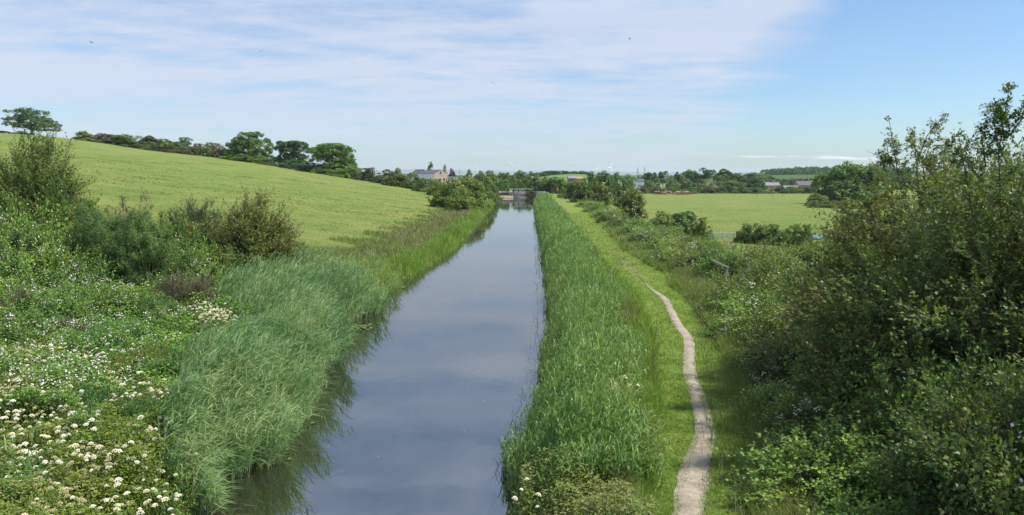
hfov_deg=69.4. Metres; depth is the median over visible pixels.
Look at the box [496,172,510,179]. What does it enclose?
willow tree
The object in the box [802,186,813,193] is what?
hedge bush
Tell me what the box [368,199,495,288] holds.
bank grass
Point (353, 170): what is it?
hedge bush
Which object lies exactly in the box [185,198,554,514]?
water
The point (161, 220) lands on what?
hawthorn bush
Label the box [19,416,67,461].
leafy weed
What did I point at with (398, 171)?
willow tree
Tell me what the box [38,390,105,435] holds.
leafy weed
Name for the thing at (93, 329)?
nettle cover
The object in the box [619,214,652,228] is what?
hedge bush
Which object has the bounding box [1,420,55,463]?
leafy weed
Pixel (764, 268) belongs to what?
bramble bush
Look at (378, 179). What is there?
hedge bush
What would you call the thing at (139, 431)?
umbel leaves
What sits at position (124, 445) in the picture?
umbellifer
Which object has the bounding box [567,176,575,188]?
farm shed
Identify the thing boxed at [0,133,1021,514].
ground
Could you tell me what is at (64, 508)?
leafy weed
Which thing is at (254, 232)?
hawthorn bush
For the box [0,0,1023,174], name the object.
sky
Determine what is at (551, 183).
tree
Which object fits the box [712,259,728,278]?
timber rail
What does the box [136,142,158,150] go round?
hedge bush
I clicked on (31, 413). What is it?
umbellifer
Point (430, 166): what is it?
poplar tree
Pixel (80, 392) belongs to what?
umbellifer
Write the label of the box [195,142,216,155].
hawthorn bush
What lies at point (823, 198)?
bush
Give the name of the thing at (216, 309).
umbellifer
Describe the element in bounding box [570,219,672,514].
tall grass
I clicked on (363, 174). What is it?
hedge bush
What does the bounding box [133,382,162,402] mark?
umbellifer
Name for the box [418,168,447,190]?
farmhouse
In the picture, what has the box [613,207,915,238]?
field grass
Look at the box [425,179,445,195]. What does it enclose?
hedge bush
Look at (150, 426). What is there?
umbellifer
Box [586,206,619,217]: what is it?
hedge bush
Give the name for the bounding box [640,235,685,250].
hedge bush
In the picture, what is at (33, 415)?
umbellifer
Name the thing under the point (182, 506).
leafy weed
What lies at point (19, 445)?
umbellifer
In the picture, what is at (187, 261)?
bramble bush
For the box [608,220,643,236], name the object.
hedge bush
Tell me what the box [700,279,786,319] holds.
bramble bush
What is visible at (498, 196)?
hedge bush
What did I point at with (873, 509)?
bramble bush
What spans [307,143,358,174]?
sycamore tree
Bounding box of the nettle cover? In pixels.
[4,254,195,396]
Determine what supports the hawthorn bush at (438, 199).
on the ground at (226, 173)
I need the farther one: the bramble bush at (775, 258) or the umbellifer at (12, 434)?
the bramble bush at (775, 258)
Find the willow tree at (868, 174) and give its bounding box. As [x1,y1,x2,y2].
[844,163,886,199]
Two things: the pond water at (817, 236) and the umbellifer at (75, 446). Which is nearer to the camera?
the umbellifer at (75, 446)
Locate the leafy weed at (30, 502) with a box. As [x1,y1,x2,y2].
[0,488,74,514]
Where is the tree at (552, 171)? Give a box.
[545,170,559,173]
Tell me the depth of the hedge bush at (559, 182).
202.29 m
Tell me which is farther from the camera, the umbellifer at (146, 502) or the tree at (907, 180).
the tree at (907, 180)
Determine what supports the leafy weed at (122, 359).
on the ground at (226, 173)
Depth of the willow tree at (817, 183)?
211.41 m
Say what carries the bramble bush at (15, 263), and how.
on the ground at (226, 173)
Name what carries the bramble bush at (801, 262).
on the ground at (226, 173)
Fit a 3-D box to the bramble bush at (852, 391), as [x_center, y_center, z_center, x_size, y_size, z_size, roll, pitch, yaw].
[7.567,3.049,13.901,5.138,3.961,4.129,0,6,-2]
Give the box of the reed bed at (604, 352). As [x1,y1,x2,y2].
[496,191,674,514]
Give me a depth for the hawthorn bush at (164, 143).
236.16 m
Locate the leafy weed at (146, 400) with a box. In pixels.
[120,380,162,416]
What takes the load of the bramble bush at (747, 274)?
on the ground at (226, 173)
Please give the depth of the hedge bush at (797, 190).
329.49 m
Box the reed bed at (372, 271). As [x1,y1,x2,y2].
[313,250,402,313]
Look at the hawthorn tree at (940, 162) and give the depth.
22.52 m
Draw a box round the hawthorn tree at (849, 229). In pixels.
[738,111,1023,396]
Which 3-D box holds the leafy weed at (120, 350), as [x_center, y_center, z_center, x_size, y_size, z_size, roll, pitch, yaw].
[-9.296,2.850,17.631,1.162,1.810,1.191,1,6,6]
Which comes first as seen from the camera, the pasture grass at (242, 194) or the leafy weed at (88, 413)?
the leafy weed at (88, 413)
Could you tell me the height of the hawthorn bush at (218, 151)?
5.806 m
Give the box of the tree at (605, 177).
[595,170,617,201]
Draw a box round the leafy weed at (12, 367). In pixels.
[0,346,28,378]
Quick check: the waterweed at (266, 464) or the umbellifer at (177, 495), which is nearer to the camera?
the umbellifer at (177, 495)
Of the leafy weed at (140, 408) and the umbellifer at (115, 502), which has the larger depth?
the leafy weed at (140, 408)
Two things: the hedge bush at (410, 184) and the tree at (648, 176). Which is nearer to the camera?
the hedge bush at (410, 184)
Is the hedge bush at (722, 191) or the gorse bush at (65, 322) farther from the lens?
the hedge bush at (722, 191)
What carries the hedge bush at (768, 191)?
on the ground at (226, 173)
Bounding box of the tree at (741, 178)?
[733,173,747,181]
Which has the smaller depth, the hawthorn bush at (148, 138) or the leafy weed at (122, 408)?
the leafy weed at (122, 408)
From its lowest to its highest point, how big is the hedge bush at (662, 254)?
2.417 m
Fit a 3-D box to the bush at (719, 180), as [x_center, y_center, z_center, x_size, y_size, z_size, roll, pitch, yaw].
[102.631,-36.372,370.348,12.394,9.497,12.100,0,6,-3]
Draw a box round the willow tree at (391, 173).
[382,169,396,177]
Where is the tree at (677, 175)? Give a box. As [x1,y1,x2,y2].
[673,172,680,181]
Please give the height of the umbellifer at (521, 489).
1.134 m
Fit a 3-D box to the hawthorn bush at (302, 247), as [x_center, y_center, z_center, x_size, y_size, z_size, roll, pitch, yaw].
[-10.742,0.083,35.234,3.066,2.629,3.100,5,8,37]
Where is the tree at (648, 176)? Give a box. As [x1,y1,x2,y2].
[641,172,660,184]
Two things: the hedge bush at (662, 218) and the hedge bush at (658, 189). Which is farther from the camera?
the hedge bush at (658, 189)
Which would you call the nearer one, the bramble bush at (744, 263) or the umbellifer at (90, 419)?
the umbellifer at (90, 419)
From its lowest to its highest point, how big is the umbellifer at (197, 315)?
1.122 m
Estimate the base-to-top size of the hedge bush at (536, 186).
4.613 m
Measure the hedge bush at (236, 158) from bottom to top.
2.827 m
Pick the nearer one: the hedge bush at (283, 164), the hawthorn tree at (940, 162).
the hawthorn tree at (940, 162)
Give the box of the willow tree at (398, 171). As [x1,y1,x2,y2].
[394,168,418,185]
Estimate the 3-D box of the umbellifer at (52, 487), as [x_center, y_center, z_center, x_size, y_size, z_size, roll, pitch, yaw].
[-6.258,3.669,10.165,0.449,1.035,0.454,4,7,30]
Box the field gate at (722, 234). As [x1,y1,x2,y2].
[711,232,733,239]
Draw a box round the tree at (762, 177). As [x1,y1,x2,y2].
[746,172,768,185]
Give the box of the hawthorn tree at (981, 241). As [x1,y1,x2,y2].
[772,81,1023,464]
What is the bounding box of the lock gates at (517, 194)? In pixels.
[500,189,544,197]
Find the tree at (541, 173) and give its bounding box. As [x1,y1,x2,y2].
[533,172,545,175]
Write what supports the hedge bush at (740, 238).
on the ground at (226, 173)
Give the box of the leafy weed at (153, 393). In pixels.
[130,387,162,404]
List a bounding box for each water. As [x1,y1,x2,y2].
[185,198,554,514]
[813,234,827,238]
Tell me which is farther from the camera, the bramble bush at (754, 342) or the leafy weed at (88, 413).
the bramble bush at (754, 342)
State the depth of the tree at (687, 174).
421.90 m
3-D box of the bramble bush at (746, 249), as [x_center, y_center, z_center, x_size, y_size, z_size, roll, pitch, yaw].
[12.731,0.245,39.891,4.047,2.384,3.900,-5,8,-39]
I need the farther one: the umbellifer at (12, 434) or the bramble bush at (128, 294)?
the bramble bush at (128, 294)
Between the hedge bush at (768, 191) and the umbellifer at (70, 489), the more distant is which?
the hedge bush at (768, 191)
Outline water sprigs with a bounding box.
[304,211,548,494]
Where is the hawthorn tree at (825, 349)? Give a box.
[762,216,1023,461]
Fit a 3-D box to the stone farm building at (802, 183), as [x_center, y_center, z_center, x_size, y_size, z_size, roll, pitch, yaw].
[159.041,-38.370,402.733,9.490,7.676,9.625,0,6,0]
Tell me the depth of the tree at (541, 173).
632.68 m
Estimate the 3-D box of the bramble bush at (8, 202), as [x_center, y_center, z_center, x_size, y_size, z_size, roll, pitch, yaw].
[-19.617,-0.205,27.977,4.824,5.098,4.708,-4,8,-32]
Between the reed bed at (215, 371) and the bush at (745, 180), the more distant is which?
the bush at (745, 180)
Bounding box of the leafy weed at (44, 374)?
[12,354,74,392]
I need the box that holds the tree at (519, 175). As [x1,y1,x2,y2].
[508,170,527,184]
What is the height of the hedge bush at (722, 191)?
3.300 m
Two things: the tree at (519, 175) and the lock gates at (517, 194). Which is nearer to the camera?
the lock gates at (517, 194)
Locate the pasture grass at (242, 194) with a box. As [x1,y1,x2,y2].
[1,142,440,254]
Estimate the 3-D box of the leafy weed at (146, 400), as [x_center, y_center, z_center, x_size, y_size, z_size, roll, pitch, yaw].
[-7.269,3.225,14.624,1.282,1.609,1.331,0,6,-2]
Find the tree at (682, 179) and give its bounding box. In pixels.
[678,176,690,189]
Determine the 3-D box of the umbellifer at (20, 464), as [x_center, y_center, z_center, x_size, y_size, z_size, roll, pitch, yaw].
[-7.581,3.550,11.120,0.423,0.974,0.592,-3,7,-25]
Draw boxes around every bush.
[0,114,102,230]
[0,187,45,235]
[0,195,82,283]
[0,205,58,256]
[0,227,60,280]
[0,230,55,295]
[0,272,96,319]
[0,282,55,322]
[0,292,58,348]
[0,317,96,350]
[0,325,76,362]
[6,224,108,292]
[10,131,31,134]
[12,195,109,245]
[16,341,89,373]
[17,278,106,327]
[25,174,102,254]
[30,243,122,299]
[34,216,114,279]
[35,169,108,245]
[40,337,121,375]
[42,270,138,324]
[42,312,98,346]
[71,131,97,140]
[71,202,135,281]
[90,133,118,143]
[93,273,160,322]
[95,187,154,223]
[106,206,182,297]
[110,134,142,147]
[116,240,185,296]
[123,141,140,148]
[135,210,207,259]
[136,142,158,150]
[137,135,157,146]
[137,295,184,334]
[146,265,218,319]
[150,143,166,151]
[152,196,219,288]
[154,138,176,148]
[156,225,226,288]
[157,144,175,151]
[159,193,227,245]
[165,147,193,154]
[171,254,230,301]
[174,137,192,147]
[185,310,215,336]
[187,143,205,154]
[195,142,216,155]
[195,180,314,267]
[202,244,259,296]
[204,240,252,271]
[207,143,227,157]
[218,153,252,161]
[234,245,294,273]
[240,156,267,163]
[259,157,282,166]
[277,159,305,168]
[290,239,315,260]
[293,163,319,171]
[309,168,329,174]
[328,169,354,177]
[344,167,362,178]
[353,167,384,180]
[370,176,386,183]
[381,173,410,187]
[403,175,425,188]
[411,178,435,192]
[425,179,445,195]
[426,177,470,207]
[444,186,477,211]
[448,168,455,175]
[457,176,490,208]
[467,190,486,211]
[473,174,497,201]
[484,180,502,201]
[485,170,498,185]
[495,179,510,193]
[496,183,512,194]
[498,172,512,186]
[510,176,520,188]
[514,181,531,191]
[517,175,531,189]
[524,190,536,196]
[529,181,541,190]
[530,174,542,190]
[538,182,550,192]
[551,177,567,193]
[557,181,571,197]
[564,178,589,198]
[566,196,584,201]
[573,180,592,201]
[575,199,603,206]
[580,203,609,211]
[585,180,616,206]
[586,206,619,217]
[593,205,623,216]
[593,212,631,222]
[602,215,641,228]
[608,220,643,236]
[612,185,650,221]
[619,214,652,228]
[619,225,664,240]
[626,228,663,243]
[637,224,688,236]
[638,187,650,193]
[640,223,675,238]
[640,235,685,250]
[644,239,690,264]
[647,211,683,234]
[650,187,665,193]
[654,249,707,270]
[657,234,709,252]
[662,230,696,242]
[665,178,680,190]
[665,212,693,236]
[669,211,700,235]
[671,245,706,257]
[685,187,698,193]
[686,234,726,250]
[687,241,756,281]
[689,264,787,312]
[690,243,725,272]
[693,217,715,239]
[693,286,794,344]
[694,186,703,192]
[696,179,708,187]
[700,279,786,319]
[701,181,722,191]
[702,187,717,193]
[705,263,784,299]
[711,322,822,379]
[712,408,939,514]
[713,176,725,185]
[714,242,737,256]
[718,188,729,193]
[723,241,765,260]
[725,243,773,277]
[730,231,794,277]
[732,223,752,242]
[732,289,816,351]
[732,375,845,449]
[734,188,750,193]
[736,242,814,279]
[738,336,835,402]
[738,368,883,476]
[741,223,763,243]
[742,177,750,187]
[746,233,832,293]
[748,187,767,193]
[749,224,774,245]
[750,232,819,283]
[760,223,784,245]
[765,189,777,193]
[771,241,838,308]
[774,187,786,193]
[775,225,794,245]
[778,284,972,403]
[781,224,810,246]
[782,178,789,184]
[782,188,797,193]
[791,188,802,193]
[797,224,814,247]
[799,484,968,514]
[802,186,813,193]
[804,192,826,205]
[804,331,1004,468]
[807,200,824,207]
[807,232,844,258]
[818,201,830,207]
[825,200,838,207]
[839,299,1023,503]
[844,317,1023,514]
[905,353,1023,514]
[989,320,1023,390]
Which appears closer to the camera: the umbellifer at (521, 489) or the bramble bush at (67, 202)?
the umbellifer at (521, 489)
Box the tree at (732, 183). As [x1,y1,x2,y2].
[720,180,747,193]
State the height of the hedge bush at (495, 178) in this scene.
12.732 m
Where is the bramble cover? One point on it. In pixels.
(179, 322)
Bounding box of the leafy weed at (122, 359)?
[106,336,159,377]
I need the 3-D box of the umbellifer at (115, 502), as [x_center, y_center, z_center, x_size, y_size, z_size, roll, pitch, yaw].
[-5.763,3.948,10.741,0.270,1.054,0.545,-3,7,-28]
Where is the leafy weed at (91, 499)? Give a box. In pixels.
[62,469,113,513]
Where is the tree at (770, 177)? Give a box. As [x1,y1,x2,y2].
[764,174,774,181]
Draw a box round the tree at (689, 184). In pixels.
[681,182,696,188]
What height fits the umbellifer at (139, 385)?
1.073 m
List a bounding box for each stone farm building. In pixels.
[765,181,779,188]
[792,180,812,187]
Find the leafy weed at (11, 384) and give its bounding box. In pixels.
[0,363,62,426]
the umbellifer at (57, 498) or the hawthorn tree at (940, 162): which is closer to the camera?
the umbellifer at (57, 498)
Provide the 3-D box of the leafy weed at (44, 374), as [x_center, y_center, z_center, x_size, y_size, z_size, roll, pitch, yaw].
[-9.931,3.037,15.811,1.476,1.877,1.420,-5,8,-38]
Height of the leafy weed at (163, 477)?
1.486 m
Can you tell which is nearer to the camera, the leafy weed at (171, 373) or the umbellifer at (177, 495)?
the umbellifer at (177, 495)
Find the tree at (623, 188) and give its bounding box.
[613,172,629,200]
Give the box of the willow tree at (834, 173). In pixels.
[822,161,873,199]
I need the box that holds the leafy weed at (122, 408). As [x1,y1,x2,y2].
[100,389,144,420]
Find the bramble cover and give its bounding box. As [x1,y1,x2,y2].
[0,263,254,436]
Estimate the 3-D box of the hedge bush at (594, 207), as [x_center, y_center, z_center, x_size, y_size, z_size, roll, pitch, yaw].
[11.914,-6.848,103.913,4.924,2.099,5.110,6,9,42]
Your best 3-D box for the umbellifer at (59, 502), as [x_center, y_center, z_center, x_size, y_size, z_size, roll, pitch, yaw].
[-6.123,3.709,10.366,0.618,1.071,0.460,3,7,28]
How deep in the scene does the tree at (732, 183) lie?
334.13 m
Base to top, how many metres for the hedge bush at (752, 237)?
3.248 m
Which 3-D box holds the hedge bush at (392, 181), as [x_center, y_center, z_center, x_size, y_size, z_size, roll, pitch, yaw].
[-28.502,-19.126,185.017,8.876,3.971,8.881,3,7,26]
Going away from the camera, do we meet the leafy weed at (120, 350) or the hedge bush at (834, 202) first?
the leafy weed at (120, 350)
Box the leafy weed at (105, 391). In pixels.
[55,368,136,412]
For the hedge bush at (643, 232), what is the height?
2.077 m
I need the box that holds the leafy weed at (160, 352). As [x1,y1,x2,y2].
[141,333,175,365]
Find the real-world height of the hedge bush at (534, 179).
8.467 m
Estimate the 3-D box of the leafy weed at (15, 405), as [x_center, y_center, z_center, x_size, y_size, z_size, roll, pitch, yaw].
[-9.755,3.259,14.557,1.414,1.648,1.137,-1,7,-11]
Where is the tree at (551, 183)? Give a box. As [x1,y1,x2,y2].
[544,176,558,192]
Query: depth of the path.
14.00 m
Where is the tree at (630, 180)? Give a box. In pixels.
[621,174,636,191]
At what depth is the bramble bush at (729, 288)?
27.64 m
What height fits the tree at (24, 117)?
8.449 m
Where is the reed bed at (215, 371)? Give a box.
[155,295,353,514]
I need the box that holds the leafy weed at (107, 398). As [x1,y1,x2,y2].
[81,388,134,402]
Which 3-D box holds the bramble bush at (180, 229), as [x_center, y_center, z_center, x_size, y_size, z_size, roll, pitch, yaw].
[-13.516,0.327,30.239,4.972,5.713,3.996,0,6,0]
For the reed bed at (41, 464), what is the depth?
11.17 m
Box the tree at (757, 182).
[746,177,768,190]
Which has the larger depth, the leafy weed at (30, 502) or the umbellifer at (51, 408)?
the umbellifer at (51, 408)
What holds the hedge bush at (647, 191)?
on the ground at (226, 173)
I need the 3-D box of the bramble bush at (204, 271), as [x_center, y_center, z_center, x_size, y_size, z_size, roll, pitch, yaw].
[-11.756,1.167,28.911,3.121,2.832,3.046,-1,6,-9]
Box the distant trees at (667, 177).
[346,169,1007,182]
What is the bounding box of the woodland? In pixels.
[760,166,913,174]
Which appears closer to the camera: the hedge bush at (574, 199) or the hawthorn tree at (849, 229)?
the hawthorn tree at (849, 229)
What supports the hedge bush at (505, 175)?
on the ground at (226, 173)
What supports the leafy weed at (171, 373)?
on the ground at (226, 173)
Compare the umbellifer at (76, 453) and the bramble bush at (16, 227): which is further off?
the bramble bush at (16, 227)
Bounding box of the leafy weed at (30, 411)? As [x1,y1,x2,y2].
[0,387,88,432]
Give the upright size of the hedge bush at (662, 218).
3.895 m
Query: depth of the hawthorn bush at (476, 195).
109.38 m
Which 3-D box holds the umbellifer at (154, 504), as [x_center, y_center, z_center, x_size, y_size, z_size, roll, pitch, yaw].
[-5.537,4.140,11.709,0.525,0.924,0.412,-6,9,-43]
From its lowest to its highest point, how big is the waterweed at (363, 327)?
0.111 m
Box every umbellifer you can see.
[0,390,45,430]
[0,399,19,431]
[1,442,27,473]
[3,385,17,423]
[4,462,21,477]
[5,414,16,433]
[7,432,17,460]
[11,444,37,472]
[14,414,41,435]
[15,420,37,450]
[16,475,42,501]
[17,405,46,428]
[19,394,48,424]
[21,434,46,465]
[33,454,90,485]
[36,455,69,480]
[39,484,69,505]
[46,430,64,454]
[46,486,78,512]
[47,425,76,450]
[47,478,78,494]
[50,407,69,416]
[52,396,67,419]
[54,461,86,490]
[55,411,94,443]
[55,486,96,512]
[56,443,94,472]
[58,486,93,502]
[59,386,83,397]
[64,445,92,464]
[64,477,122,511]
[70,455,111,490]
[74,427,96,453]
[80,444,118,473]
[84,452,111,496]
[91,462,113,504]
[95,363,118,379]
[95,444,130,481]
[102,484,119,510]
[103,444,146,507]
[106,495,123,514]
[108,492,127,511]
[126,487,161,514]
[129,378,152,394]
[132,371,151,396]
[132,415,171,447]
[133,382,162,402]
[136,489,172,514]
[144,489,177,514]
[154,467,176,512]
[163,490,181,514]
[190,301,206,334]
[210,303,225,325]
[512,477,540,514]
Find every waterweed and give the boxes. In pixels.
[230,447,299,479]
[343,321,378,329]
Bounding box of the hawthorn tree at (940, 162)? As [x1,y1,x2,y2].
[815,127,1023,283]
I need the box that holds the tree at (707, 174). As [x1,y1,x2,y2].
[689,168,714,181]
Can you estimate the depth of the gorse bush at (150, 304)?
23.20 m
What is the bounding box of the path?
[635,275,715,514]
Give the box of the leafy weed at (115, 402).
[100,384,133,413]
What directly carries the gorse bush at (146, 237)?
on the ground at (226, 173)
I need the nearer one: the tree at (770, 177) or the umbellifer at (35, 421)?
the umbellifer at (35, 421)
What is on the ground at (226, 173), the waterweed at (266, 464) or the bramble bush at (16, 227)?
the bramble bush at (16, 227)
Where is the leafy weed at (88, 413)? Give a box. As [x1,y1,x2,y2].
[54,384,114,463]
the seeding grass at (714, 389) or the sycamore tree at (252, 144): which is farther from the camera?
the sycamore tree at (252, 144)
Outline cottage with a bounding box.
[633,177,643,188]
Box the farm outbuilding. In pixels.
[411,169,423,181]
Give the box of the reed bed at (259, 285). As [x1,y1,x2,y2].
[211,239,394,367]
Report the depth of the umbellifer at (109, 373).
16.20 m
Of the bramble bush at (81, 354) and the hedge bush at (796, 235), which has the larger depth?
the hedge bush at (796, 235)
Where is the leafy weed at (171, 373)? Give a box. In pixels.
[148,337,183,389]
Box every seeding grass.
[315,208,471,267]
[542,206,821,514]
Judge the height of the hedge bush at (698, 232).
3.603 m
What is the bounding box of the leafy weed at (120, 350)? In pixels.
[103,344,141,381]
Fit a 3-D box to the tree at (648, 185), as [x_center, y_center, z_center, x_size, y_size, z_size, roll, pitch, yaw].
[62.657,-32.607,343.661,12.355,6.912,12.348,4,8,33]
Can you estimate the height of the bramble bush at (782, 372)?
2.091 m
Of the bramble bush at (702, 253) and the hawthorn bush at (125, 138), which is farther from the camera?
the hawthorn bush at (125, 138)
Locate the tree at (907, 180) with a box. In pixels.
[889,169,930,189]
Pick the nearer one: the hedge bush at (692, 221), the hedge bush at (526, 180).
the hedge bush at (692, 221)
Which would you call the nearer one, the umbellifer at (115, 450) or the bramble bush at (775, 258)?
the umbellifer at (115, 450)
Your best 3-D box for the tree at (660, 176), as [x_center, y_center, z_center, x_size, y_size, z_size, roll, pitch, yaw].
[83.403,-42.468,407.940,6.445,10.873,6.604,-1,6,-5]
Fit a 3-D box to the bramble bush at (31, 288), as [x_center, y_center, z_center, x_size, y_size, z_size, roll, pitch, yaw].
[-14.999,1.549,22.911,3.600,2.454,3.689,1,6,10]
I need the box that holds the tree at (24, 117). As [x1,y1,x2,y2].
[0,107,62,134]
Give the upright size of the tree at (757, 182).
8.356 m
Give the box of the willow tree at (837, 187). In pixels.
[825,179,874,202]
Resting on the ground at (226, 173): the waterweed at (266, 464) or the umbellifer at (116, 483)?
the umbellifer at (116, 483)
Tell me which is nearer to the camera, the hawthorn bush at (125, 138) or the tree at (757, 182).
the hawthorn bush at (125, 138)
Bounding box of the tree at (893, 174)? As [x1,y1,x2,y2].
[879,166,903,189]
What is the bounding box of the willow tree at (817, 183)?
[806,170,848,202]
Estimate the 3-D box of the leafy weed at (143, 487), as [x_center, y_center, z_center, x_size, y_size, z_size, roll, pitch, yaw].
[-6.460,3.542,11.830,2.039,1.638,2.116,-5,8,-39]
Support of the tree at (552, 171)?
on the ground at (226, 173)
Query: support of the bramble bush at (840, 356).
on the ground at (226, 173)
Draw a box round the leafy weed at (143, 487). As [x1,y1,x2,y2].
[52,422,173,514]
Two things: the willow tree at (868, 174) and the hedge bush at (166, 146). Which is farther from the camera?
the hedge bush at (166, 146)
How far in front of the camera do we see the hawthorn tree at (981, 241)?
12.79 m
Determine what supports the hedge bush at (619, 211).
on the ground at (226, 173)
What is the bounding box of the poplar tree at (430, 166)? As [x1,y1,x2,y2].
[427,161,432,169]
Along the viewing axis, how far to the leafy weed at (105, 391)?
14.72 m
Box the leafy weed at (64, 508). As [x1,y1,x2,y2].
[12,486,84,514]
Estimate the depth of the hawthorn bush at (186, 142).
237.27 m
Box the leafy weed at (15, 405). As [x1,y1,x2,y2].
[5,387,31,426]
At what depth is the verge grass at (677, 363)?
17.86 m
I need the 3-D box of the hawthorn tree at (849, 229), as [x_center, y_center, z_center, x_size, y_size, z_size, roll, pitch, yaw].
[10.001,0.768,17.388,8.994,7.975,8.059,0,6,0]
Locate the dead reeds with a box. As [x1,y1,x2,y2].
[207,259,382,514]
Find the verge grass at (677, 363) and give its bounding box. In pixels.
[568,213,790,514]
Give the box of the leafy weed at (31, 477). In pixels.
[1,465,103,513]
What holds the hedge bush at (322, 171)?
on the ground at (226, 173)
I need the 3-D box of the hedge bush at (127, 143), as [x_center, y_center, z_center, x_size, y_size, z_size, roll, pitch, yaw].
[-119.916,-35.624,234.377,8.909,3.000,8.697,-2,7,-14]
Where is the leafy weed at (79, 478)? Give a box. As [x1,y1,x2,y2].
[30,449,125,513]
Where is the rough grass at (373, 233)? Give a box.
[305,206,470,270]
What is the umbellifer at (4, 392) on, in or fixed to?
on the ground at (226, 173)
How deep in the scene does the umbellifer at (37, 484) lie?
10.31 m
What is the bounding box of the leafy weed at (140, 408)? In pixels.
[124,377,165,438]
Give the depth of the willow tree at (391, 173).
296.76 m
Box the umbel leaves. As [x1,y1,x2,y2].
[0,346,183,514]
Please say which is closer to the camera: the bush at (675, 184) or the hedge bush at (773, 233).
the hedge bush at (773, 233)
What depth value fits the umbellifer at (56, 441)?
12.01 m
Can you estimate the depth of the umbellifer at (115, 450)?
11.28 m
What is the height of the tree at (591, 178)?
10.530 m
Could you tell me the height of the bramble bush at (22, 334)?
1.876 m
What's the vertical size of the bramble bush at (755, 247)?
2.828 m
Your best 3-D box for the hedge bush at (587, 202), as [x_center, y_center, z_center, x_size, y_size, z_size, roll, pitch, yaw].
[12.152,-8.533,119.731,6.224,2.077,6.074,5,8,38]
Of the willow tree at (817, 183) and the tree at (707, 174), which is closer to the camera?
the willow tree at (817, 183)
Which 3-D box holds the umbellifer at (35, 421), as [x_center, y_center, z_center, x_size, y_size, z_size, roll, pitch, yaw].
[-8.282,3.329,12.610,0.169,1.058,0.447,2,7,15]
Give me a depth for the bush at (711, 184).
334.91 m
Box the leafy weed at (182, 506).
[134,454,208,514]
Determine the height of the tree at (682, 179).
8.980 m
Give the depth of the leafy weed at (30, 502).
9.87 m
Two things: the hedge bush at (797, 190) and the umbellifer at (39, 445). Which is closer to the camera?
the umbellifer at (39, 445)
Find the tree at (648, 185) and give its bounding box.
[638,180,655,189]
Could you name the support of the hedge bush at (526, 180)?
on the ground at (226, 173)
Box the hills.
[364,169,760,174]
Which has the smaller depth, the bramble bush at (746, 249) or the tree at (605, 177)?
the bramble bush at (746, 249)
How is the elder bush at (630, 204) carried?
on the ground at (226, 173)
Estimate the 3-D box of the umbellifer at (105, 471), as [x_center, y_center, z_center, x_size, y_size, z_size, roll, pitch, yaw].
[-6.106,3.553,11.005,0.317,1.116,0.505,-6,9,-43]
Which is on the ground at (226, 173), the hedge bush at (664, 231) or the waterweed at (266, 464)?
the hedge bush at (664, 231)
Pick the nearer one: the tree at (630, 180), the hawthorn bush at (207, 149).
the hawthorn bush at (207, 149)
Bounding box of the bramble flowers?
[0,265,264,401]
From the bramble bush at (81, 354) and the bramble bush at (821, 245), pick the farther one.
the bramble bush at (821, 245)
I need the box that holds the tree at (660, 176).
[658,171,669,184]
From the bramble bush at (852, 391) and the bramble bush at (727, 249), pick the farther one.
the bramble bush at (727, 249)
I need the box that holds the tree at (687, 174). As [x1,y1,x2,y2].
[680,169,700,184]
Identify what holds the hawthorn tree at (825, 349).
on the ground at (226, 173)
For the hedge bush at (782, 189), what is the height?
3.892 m
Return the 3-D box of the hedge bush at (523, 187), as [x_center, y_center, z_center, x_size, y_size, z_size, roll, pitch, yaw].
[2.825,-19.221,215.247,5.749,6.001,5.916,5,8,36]
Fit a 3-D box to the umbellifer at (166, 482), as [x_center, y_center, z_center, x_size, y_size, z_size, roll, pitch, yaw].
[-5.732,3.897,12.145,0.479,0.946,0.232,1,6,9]
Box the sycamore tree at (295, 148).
[273,140,309,163]
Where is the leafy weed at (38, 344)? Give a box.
[0,329,56,368]
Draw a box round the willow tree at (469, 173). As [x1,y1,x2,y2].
[463,169,480,189]
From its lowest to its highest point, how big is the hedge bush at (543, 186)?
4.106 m
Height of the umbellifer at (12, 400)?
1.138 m
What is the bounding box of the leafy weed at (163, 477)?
[117,418,206,507]
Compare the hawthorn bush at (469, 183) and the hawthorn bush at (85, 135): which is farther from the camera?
the hawthorn bush at (85, 135)
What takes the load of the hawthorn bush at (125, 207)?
on the ground at (226, 173)
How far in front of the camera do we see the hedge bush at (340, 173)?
201.85 m
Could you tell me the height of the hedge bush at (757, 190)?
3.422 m
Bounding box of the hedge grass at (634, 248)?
[577,201,835,514]
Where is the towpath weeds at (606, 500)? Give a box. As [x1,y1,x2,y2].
[511,432,663,514]
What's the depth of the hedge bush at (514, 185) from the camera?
234.28 m
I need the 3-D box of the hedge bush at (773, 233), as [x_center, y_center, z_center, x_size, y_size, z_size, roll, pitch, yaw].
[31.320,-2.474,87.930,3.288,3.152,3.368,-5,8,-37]
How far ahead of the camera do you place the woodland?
859.84 m
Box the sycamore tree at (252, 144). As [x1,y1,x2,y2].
[223,131,276,161]
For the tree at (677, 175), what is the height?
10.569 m
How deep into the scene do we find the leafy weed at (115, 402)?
14.64 m
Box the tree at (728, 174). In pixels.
[712,168,737,187]
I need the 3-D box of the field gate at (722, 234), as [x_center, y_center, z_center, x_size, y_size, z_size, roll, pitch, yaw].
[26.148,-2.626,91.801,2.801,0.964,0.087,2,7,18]
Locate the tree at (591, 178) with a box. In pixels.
[582,171,598,190]
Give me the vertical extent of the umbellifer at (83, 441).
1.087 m

